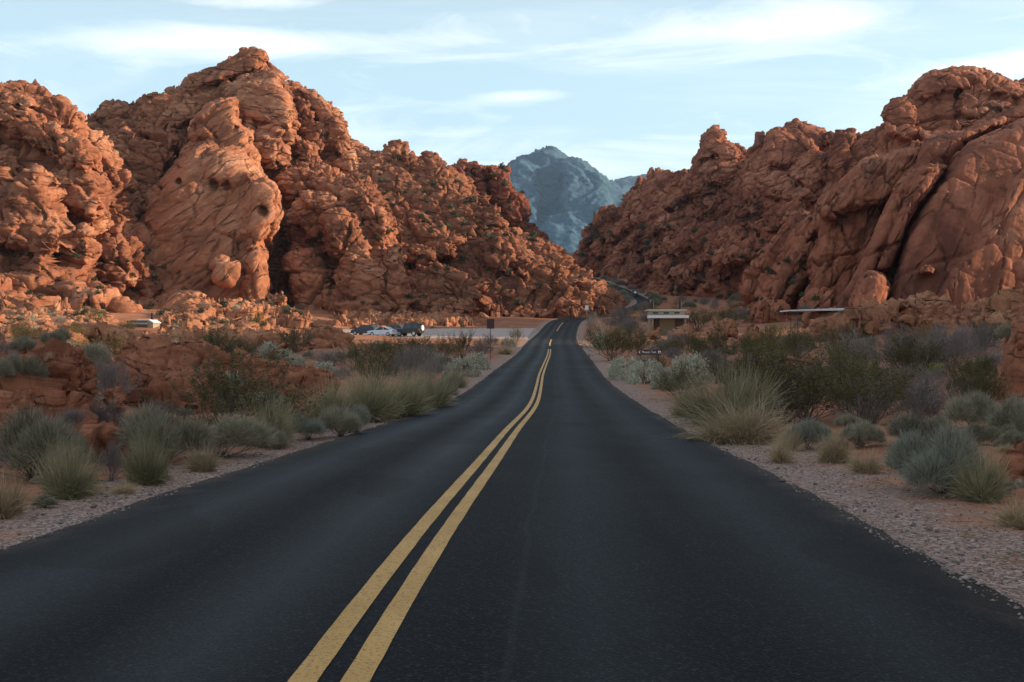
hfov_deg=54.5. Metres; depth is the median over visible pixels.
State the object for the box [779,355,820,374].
boulder
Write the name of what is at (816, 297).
scrub bush
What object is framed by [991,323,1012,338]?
sagebrush
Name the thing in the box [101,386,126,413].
boulder
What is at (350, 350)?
creosote bush
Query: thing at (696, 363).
brittlebush
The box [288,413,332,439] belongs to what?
sagebrush
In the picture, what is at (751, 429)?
grass tussock
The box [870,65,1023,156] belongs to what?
rock formation
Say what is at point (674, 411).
grass tuft
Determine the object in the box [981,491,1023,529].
grass tuft
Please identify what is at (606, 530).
road
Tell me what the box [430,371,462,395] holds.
sagebrush
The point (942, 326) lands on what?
dry bush
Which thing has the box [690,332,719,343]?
creosote bush
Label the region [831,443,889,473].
grass tuft
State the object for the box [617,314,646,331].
dry bush
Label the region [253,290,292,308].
boulder pile
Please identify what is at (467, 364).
brittlebush
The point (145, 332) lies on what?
boulder
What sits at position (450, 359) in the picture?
sagebrush
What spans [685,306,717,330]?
creosote bush
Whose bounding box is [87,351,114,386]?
creosote bush
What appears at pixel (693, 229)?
scrub bush
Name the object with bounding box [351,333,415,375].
creosote bush
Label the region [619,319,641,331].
dry bush
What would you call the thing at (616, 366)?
brittlebush
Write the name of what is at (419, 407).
rabbitbrush
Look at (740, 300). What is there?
dry bush
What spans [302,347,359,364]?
dry bush
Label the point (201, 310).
scrub bush
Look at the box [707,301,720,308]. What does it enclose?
dry bush
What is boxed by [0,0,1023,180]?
sky
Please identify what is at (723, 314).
creosote bush
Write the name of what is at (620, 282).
sagebrush
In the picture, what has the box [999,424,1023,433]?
sagebrush
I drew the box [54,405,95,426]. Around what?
dry bush
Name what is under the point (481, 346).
dry bush
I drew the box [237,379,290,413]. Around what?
sagebrush
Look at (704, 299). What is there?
dry bush
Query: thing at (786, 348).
creosote bush
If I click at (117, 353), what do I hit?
boulder
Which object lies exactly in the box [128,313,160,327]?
vault toilet hut
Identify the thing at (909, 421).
sagebrush
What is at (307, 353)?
sagebrush
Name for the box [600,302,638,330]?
dry bush
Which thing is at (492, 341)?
dry bush
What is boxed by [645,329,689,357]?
dry bush
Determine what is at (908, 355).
creosote bush
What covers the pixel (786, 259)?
scrub bush
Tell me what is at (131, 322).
creosote bush
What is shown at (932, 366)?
brittlebush
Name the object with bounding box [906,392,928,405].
sagebrush
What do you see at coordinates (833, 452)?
grass tussock
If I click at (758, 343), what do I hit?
creosote bush
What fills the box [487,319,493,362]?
road sign
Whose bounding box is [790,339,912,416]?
creosote bush
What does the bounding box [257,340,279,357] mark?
brittlebush
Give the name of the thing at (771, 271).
scrub bush
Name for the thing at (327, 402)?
rabbitbrush
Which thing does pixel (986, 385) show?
creosote bush
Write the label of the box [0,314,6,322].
boulder
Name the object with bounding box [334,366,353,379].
dry bush
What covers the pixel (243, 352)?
boulder
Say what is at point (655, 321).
door
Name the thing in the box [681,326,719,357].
creosote bush
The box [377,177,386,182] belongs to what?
scrub bush
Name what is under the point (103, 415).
dry bush
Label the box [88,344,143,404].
dry bush
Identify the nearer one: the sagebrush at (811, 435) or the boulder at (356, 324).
the sagebrush at (811, 435)
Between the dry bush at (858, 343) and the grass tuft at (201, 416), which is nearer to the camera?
the grass tuft at (201, 416)
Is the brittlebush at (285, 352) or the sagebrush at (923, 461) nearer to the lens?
the sagebrush at (923, 461)
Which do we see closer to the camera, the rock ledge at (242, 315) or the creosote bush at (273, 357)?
the creosote bush at (273, 357)
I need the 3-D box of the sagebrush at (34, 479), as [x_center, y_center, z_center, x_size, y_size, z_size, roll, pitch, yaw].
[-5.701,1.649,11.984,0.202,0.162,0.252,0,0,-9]
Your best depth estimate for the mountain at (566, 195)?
2085.23 m
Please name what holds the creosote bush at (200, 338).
on the boulder
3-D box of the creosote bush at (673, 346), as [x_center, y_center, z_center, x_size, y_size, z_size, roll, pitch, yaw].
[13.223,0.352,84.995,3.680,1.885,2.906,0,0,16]
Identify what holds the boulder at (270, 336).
on the ground
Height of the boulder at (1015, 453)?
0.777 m
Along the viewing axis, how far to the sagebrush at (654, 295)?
315.20 m
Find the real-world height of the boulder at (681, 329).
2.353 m
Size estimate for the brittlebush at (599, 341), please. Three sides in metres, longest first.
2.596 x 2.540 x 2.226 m
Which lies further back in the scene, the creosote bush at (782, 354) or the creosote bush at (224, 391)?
the creosote bush at (782, 354)
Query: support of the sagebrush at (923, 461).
on the ground
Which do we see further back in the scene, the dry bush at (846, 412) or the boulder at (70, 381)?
the dry bush at (846, 412)
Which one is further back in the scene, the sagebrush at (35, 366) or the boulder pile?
the boulder pile
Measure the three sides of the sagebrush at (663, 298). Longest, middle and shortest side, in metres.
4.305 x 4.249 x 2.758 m
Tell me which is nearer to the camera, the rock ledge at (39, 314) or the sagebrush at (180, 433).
the sagebrush at (180, 433)
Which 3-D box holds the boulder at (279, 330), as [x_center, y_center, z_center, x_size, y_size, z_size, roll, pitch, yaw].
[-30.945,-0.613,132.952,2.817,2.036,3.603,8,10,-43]
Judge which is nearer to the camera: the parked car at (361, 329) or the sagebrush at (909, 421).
the sagebrush at (909, 421)
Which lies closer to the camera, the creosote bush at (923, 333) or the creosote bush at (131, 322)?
the creosote bush at (923, 333)
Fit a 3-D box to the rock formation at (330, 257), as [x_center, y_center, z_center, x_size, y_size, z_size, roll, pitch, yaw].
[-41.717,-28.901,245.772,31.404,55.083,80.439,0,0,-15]
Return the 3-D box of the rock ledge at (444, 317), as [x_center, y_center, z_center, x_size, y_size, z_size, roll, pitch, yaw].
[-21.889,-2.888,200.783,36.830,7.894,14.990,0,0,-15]
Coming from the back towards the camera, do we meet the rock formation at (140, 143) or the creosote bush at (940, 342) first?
the rock formation at (140, 143)
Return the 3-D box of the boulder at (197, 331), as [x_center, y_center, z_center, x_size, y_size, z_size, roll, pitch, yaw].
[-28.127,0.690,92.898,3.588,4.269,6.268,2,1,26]
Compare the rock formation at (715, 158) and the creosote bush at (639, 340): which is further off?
the rock formation at (715, 158)
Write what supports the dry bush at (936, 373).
on the ground
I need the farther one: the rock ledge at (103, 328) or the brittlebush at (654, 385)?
the rock ledge at (103, 328)
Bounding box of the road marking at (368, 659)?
[340,349,550,681]
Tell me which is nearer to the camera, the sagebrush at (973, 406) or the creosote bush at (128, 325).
the sagebrush at (973, 406)
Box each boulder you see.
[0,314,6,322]
[0,335,137,463]
[5,314,18,318]
[28,306,45,310]
[92,317,109,323]
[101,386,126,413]
[108,334,341,413]
[109,341,119,363]
[136,330,159,340]
[191,325,225,345]
[195,338,243,349]
[220,333,262,352]
[234,345,258,358]
[242,327,312,351]
[270,327,289,332]
[303,319,357,348]
[350,318,365,328]
[648,325,660,340]
[668,324,692,342]
[706,317,737,341]
[738,322,764,343]
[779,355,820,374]
[993,312,1023,402]
[998,440,1023,482]
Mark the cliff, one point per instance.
(962, 242)
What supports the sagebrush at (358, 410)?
on the ground
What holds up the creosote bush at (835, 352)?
on the ground
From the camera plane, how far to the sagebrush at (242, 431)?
15.73 m
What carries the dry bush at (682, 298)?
on the ground
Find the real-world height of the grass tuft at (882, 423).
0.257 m
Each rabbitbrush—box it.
[24,428,115,501]
[114,417,183,487]
[237,386,302,447]
[292,365,357,420]
[336,352,415,423]
[367,356,437,418]
[398,360,460,407]
[443,365,470,388]
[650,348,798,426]
[941,438,1016,504]
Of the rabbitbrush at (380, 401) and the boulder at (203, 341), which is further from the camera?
the boulder at (203, 341)
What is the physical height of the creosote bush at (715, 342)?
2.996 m
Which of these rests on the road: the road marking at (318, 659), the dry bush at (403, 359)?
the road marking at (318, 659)
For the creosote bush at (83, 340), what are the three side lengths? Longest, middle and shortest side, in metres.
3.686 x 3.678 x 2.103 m
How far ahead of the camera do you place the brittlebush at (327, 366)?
53.18 m
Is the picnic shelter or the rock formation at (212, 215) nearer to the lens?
the picnic shelter
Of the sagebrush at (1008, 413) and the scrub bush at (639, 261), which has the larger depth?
the scrub bush at (639, 261)
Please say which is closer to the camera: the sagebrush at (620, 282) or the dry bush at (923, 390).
the dry bush at (923, 390)
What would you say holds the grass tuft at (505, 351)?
on the ground
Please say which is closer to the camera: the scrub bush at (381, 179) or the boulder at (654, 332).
the boulder at (654, 332)
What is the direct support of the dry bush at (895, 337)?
on the ground
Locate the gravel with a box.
[0,389,1023,619]
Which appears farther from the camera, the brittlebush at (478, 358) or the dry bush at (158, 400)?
the brittlebush at (478, 358)
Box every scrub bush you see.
[81,308,88,313]
[97,283,104,288]
[198,307,204,312]
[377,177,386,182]
[498,162,505,168]
[500,178,508,185]
[530,231,537,236]
[636,257,644,263]
[690,227,697,231]
[767,268,773,273]
[782,256,791,261]
[812,293,819,299]
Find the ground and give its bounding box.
[0,277,1023,606]
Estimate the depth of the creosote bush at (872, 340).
71.06 m
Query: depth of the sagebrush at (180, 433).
14.47 m
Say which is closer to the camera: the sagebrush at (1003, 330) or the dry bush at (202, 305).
the sagebrush at (1003, 330)
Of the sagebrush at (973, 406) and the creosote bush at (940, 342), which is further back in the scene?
the creosote bush at (940, 342)
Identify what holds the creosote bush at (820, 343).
on the ground
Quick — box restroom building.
[645,301,688,335]
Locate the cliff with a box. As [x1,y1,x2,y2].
[887,118,1023,312]
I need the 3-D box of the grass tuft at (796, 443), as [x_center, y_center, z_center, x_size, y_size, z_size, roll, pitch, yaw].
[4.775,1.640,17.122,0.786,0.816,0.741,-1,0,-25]
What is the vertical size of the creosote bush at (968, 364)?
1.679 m
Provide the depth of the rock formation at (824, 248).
185.38 m
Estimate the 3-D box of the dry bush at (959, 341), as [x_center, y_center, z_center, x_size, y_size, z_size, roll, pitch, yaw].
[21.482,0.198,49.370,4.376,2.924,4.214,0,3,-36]
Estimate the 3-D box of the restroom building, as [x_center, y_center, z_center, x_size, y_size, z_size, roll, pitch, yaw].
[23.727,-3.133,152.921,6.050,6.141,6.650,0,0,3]
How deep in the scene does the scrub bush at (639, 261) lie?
400.98 m
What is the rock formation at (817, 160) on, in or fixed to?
on the ground
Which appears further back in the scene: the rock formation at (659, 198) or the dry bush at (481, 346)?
the rock formation at (659, 198)
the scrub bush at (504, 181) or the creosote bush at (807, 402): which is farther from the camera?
the scrub bush at (504, 181)
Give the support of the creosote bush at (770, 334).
on the ground
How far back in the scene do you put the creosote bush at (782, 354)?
54.33 m
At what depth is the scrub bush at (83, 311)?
124.79 m
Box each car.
[350,325,377,334]
[367,327,397,335]
[387,325,403,329]
[395,323,423,335]
[632,290,637,295]
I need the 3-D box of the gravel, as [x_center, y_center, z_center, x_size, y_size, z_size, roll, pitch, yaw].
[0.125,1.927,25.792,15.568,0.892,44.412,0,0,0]
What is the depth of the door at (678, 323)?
151.59 m
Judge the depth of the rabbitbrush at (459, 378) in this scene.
49.45 m
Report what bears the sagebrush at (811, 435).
on the ground
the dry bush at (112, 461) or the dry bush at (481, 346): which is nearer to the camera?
the dry bush at (112, 461)
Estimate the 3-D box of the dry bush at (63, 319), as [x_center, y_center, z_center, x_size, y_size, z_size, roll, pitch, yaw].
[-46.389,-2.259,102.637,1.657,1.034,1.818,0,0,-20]
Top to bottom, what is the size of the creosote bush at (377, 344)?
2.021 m
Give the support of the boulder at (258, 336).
on the ground
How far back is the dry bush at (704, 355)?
66.16 m
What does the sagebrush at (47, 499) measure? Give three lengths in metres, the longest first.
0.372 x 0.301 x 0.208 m
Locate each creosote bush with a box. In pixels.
[1,316,45,342]
[54,322,93,339]
[68,330,107,347]
[83,306,109,320]
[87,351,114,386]
[91,330,139,363]
[117,321,140,329]
[119,321,135,328]
[123,333,327,439]
[174,332,224,347]
[198,321,247,353]
[222,334,262,352]
[249,313,268,323]
[261,346,293,365]
[275,324,316,352]
[332,340,378,369]
[345,349,402,386]
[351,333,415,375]
[352,337,407,360]
[387,334,436,351]
[412,332,471,357]
[412,342,445,368]
[436,328,480,357]
[509,326,523,344]
[567,319,642,360]
[603,325,656,355]
[605,325,623,333]
[639,353,671,366]
[644,357,710,399]
[648,335,685,354]
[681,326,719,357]
[682,322,752,362]
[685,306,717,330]
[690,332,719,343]
[701,343,777,388]
[708,305,751,323]
[724,336,881,423]
[727,301,745,309]
[731,330,780,356]
[741,333,795,358]
[741,334,775,349]
[748,349,879,420]
[753,321,807,354]
[766,321,791,332]
[773,337,799,355]
[773,349,806,363]
[774,319,824,358]
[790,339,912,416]
[797,329,886,398]
[808,344,928,425]
[809,332,851,351]
[813,318,869,348]
[848,333,877,346]
[877,327,951,377]
[885,328,921,344]
[909,322,943,342]
[921,328,965,362]
[937,346,997,391]
[939,364,1006,397]
[947,361,1016,402]
[970,319,1005,346]
[971,319,1010,342]
[986,316,1010,329]
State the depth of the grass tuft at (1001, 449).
14.29 m
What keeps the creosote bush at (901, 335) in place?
on the ground
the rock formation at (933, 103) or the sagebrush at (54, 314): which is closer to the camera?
the sagebrush at (54, 314)
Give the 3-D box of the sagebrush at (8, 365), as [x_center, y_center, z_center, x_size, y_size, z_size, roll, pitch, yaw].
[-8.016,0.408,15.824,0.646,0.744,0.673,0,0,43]
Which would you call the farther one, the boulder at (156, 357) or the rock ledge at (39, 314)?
the rock ledge at (39, 314)
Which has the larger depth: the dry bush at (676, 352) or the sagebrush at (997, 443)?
the dry bush at (676, 352)
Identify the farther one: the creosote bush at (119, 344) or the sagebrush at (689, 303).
the sagebrush at (689, 303)
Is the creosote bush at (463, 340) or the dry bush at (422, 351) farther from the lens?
the creosote bush at (463, 340)
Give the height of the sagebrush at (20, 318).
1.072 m
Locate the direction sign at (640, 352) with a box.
[637,349,660,360]
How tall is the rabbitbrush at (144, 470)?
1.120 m
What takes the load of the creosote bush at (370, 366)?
on the ground
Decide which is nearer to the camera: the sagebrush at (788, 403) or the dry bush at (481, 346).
the sagebrush at (788, 403)
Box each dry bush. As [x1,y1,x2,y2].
[0,339,22,352]
[0,440,29,467]
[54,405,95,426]
[55,315,70,322]
[86,388,139,428]
[86,438,129,480]
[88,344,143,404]
[148,397,176,415]
[197,302,213,310]
[227,375,255,392]
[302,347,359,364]
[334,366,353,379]
[382,339,433,378]
[402,342,438,362]
[411,351,447,379]
[460,337,497,356]
[476,333,502,348]
[585,312,610,337]
[586,313,596,323]
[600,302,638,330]
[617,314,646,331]
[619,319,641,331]
[624,355,651,369]
[636,302,649,310]
[638,315,648,322]
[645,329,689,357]
[661,347,682,358]
[673,294,685,302]
[698,297,711,302]
[698,349,727,361]
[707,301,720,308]
[707,357,738,376]
[731,295,743,301]
[733,307,749,318]
[773,333,815,356]
[799,303,816,309]
[817,378,914,422]
[820,325,887,366]
[863,319,944,372]
[868,353,966,418]
[877,361,899,378]
[911,402,943,418]
[913,319,991,371]
[924,366,945,379]
[933,323,948,330]
[951,317,1002,361]
[965,347,1002,374]
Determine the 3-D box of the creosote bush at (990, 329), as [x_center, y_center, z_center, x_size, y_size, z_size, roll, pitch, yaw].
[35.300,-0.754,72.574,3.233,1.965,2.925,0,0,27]
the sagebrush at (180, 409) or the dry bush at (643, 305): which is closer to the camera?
the sagebrush at (180, 409)
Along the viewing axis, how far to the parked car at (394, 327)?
158.93 m
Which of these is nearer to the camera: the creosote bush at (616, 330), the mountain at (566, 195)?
the creosote bush at (616, 330)
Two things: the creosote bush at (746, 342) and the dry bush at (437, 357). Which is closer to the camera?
the dry bush at (437, 357)
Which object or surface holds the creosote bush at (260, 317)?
on the rock ledge at (180, 331)
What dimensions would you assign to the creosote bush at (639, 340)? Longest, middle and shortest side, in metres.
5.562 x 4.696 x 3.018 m
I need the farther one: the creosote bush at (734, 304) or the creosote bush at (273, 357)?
the creosote bush at (734, 304)
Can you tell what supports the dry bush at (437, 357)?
on the ground
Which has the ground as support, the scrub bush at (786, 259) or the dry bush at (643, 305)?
the dry bush at (643, 305)
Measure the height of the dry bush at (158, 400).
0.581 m
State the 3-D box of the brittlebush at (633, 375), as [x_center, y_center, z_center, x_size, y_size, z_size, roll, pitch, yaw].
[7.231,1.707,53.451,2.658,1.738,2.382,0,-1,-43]
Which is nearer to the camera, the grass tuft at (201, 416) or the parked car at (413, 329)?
the grass tuft at (201, 416)
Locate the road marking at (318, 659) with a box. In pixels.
[287,349,548,681]
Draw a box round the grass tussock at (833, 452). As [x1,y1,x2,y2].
[808,423,857,463]
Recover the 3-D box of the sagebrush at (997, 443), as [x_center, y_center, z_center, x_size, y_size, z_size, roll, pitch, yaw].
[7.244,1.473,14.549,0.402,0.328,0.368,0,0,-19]
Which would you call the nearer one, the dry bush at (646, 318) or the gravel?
the gravel
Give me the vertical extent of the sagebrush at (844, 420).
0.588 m
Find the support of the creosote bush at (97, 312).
on the ground
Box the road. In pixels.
[0,278,1023,681]
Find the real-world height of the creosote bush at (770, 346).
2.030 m
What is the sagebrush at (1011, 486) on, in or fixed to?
on the ground
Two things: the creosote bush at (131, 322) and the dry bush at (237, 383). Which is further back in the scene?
the creosote bush at (131, 322)
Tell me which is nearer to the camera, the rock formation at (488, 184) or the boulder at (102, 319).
the boulder at (102, 319)
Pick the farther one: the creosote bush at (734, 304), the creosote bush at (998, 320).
the creosote bush at (734, 304)
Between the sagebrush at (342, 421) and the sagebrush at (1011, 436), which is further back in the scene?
the sagebrush at (342, 421)
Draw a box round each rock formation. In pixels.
[0,79,143,312]
[85,46,359,308]
[129,94,283,309]
[275,139,411,315]
[342,138,627,318]
[452,158,570,255]
[572,158,817,299]
[686,125,746,199]
[738,139,922,323]
[740,118,879,211]
[837,116,1006,312]
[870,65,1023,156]
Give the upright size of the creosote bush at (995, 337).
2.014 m
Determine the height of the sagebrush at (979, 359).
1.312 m
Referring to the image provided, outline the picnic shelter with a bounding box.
[780,308,843,333]
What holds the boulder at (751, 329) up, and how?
on the ground
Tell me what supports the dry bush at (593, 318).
on the ground
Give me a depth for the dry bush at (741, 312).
189.91 m
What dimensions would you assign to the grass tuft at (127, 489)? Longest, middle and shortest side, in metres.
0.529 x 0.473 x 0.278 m
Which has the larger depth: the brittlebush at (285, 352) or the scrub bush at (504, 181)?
the scrub bush at (504, 181)
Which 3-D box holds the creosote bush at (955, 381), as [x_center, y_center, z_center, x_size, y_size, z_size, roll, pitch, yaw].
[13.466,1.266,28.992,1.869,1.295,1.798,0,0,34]
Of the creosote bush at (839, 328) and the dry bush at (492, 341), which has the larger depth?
the dry bush at (492, 341)
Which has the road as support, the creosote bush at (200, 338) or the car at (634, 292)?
the car at (634, 292)
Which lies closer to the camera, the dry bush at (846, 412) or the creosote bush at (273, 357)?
the dry bush at (846, 412)
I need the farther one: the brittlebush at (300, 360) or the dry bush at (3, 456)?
the brittlebush at (300, 360)
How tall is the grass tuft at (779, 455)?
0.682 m
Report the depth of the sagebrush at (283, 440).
17.31 m
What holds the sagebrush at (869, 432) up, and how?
on the ground
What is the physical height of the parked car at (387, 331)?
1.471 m
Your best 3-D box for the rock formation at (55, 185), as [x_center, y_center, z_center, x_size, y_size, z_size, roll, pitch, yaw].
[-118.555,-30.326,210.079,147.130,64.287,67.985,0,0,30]
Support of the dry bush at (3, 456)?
on the ground
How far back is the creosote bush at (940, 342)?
58.20 m
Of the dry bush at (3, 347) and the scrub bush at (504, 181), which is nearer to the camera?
the dry bush at (3, 347)
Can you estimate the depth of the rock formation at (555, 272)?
251.89 m
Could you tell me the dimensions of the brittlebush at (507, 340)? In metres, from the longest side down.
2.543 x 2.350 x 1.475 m
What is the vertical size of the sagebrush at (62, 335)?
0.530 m
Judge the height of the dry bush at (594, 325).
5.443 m
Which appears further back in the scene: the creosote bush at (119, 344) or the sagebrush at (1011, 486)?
the creosote bush at (119, 344)
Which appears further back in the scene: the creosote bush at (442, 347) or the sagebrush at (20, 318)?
the sagebrush at (20, 318)
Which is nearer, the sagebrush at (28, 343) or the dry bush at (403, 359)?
the sagebrush at (28, 343)
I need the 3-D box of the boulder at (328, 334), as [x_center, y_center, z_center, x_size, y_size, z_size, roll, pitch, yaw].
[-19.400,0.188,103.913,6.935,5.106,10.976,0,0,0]
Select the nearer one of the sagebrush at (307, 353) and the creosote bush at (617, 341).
the sagebrush at (307, 353)
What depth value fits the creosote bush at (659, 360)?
63.05 m
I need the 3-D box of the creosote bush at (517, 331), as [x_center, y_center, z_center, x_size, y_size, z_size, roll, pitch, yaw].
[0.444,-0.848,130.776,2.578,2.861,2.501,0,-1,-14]
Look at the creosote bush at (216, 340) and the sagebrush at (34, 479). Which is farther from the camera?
the creosote bush at (216, 340)
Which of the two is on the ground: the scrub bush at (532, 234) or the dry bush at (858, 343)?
the dry bush at (858, 343)
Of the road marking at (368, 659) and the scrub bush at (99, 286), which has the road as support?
the road marking at (368, 659)
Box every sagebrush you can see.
[0,345,25,387]
[0,381,97,482]
[8,332,38,353]
[13,315,26,320]
[16,349,49,381]
[29,492,58,507]
[30,475,42,483]
[38,323,72,343]
[49,312,57,316]
[70,337,112,364]
[112,389,219,463]
[175,404,281,457]
[175,405,195,418]
[210,389,242,408]
[220,319,229,323]
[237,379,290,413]
[265,421,288,449]
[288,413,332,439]
[302,349,312,356]
[316,402,364,437]
[339,397,376,431]
[412,349,468,370]
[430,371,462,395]
[616,280,625,284]
[648,292,660,299]
[658,296,667,300]
[681,298,696,307]
[712,367,741,386]
[717,346,734,355]
[765,391,804,414]
[783,413,834,449]
[832,410,862,427]
[837,412,887,448]
[875,401,960,443]
[880,397,999,497]
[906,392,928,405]
[939,377,1000,428]
[957,354,995,373]
[960,417,1001,444]
[983,386,1023,432]
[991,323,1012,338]
[992,433,1015,446]
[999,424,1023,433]
[1000,427,1023,442]
[1003,478,1019,493]
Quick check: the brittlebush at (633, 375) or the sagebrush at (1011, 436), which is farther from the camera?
the brittlebush at (633, 375)
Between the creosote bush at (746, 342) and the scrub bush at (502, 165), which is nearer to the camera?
the creosote bush at (746, 342)
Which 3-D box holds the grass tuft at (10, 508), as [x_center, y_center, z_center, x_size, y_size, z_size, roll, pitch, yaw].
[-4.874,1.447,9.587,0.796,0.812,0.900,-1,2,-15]
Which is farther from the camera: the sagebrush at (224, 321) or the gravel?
the sagebrush at (224, 321)
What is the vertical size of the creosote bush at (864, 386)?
2.007 m
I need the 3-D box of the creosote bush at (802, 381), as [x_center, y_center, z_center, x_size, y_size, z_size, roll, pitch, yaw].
[7.838,1.044,26.749,3.959,2.489,3.444,0,0,21]
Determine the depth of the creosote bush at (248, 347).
76.55 m
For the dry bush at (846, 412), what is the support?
on the ground
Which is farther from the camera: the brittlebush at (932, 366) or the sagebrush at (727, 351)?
the sagebrush at (727, 351)
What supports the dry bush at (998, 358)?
on the ground
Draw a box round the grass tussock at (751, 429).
[663,387,811,446]
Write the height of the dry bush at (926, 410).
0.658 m
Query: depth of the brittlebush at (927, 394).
30.85 m
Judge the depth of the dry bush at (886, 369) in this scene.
44.53 m
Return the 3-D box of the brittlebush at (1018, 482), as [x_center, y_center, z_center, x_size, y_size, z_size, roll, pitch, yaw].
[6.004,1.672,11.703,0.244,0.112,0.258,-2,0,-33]
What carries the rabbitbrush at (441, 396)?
on the ground
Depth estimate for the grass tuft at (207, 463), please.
13.65 m
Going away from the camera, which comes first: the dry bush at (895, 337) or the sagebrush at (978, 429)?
the sagebrush at (978, 429)
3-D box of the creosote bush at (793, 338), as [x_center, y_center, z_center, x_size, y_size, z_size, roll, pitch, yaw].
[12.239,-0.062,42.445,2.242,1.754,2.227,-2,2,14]
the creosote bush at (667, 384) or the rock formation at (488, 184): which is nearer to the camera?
the creosote bush at (667, 384)
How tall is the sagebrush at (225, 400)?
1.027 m
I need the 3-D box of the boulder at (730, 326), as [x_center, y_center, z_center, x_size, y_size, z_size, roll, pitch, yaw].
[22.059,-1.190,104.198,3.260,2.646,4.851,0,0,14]
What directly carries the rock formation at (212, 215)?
on the ground
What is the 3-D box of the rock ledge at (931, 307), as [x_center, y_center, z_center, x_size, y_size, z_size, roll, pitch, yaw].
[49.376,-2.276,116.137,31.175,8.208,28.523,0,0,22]
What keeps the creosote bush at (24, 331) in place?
on the ground
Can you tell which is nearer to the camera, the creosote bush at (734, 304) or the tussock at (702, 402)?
the tussock at (702, 402)
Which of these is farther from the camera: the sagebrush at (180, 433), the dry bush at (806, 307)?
the dry bush at (806, 307)
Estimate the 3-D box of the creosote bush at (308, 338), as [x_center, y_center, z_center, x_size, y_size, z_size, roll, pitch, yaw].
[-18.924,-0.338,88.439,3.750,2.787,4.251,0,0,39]
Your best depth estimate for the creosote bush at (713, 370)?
39.02 m
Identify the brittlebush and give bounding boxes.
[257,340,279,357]
[276,348,293,358]
[284,353,305,366]
[312,360,337,375]
[442,356,483,376]
[465,351,491,369]
[499,336,517,346]
[592,332,609,348]
[605,355,643,380]
[625,358,665,384]
[650,364,677,389]
[669,351,714,384]
[899,383,939,402]
[918,361,946,375]
[1014,478,1023,487]
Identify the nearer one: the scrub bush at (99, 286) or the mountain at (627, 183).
the scrub bush at (99, 286)
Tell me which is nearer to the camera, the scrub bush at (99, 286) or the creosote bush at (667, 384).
the creosote bush at (667, 384)
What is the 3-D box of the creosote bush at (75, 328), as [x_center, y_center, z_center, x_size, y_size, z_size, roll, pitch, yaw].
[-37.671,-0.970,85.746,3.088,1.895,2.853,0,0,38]
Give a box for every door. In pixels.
[654,320,657,328]
[675,320,681,326]
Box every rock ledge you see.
[0,304,118,322]
[0,319,152,346]
[154,292,321,330]
[156,317,304,341]
[320,308,488,327]
[800,287,1023,340]
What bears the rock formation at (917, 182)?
on the ground
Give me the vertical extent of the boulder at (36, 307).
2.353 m
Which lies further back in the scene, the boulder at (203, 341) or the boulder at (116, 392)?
the boulder at (203, 341)
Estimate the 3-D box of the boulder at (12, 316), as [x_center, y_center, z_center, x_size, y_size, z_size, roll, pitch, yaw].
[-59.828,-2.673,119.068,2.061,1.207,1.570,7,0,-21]
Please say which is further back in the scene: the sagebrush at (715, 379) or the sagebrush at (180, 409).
the sagebrush at (715, 379)
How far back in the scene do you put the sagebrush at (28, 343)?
19.46 m
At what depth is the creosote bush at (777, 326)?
132.97 m
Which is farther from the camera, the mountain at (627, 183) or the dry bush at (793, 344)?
the mountain at (627, 183)
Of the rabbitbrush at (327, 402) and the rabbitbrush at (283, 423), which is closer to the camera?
the rabbitbrush at (283, 423)
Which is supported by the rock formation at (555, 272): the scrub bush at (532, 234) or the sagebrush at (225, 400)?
the scrub bush at (532, 234)
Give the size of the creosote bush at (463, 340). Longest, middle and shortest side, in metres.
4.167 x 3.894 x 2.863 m
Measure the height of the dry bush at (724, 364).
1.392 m
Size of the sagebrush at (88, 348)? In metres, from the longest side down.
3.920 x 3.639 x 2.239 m
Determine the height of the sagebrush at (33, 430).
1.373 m
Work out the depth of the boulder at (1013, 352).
29.48 m
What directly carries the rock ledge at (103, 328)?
on the ground
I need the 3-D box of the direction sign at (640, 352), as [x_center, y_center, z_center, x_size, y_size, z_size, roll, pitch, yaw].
[8.832,1.361,64.033,1.527,1.633,0.124,0,0,3]
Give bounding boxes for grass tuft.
[0,460,44,519]
[107,479,140,494]
[166,404,224,430]
[172,432,228,472]
[493,344,517,354]
[664,387,688,417]
[758,436,804,464]
[770,416,807,450]
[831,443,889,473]
[877,419,889,425]
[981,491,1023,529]
[993,441,1012,451]
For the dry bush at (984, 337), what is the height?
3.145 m
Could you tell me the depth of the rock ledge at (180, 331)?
113.08 m
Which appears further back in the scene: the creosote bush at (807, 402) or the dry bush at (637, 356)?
the dry bush at (637, 356)
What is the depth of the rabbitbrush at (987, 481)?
10.75 m
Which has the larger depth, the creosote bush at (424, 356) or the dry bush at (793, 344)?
the dry bush at (793, 344)
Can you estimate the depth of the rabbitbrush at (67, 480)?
10.89 m
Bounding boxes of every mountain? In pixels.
[507,145,625,254]
[614,174,645,191]
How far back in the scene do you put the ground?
13.71 m
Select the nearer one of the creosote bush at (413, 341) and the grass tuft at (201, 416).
the grass tuft at (201, 416)

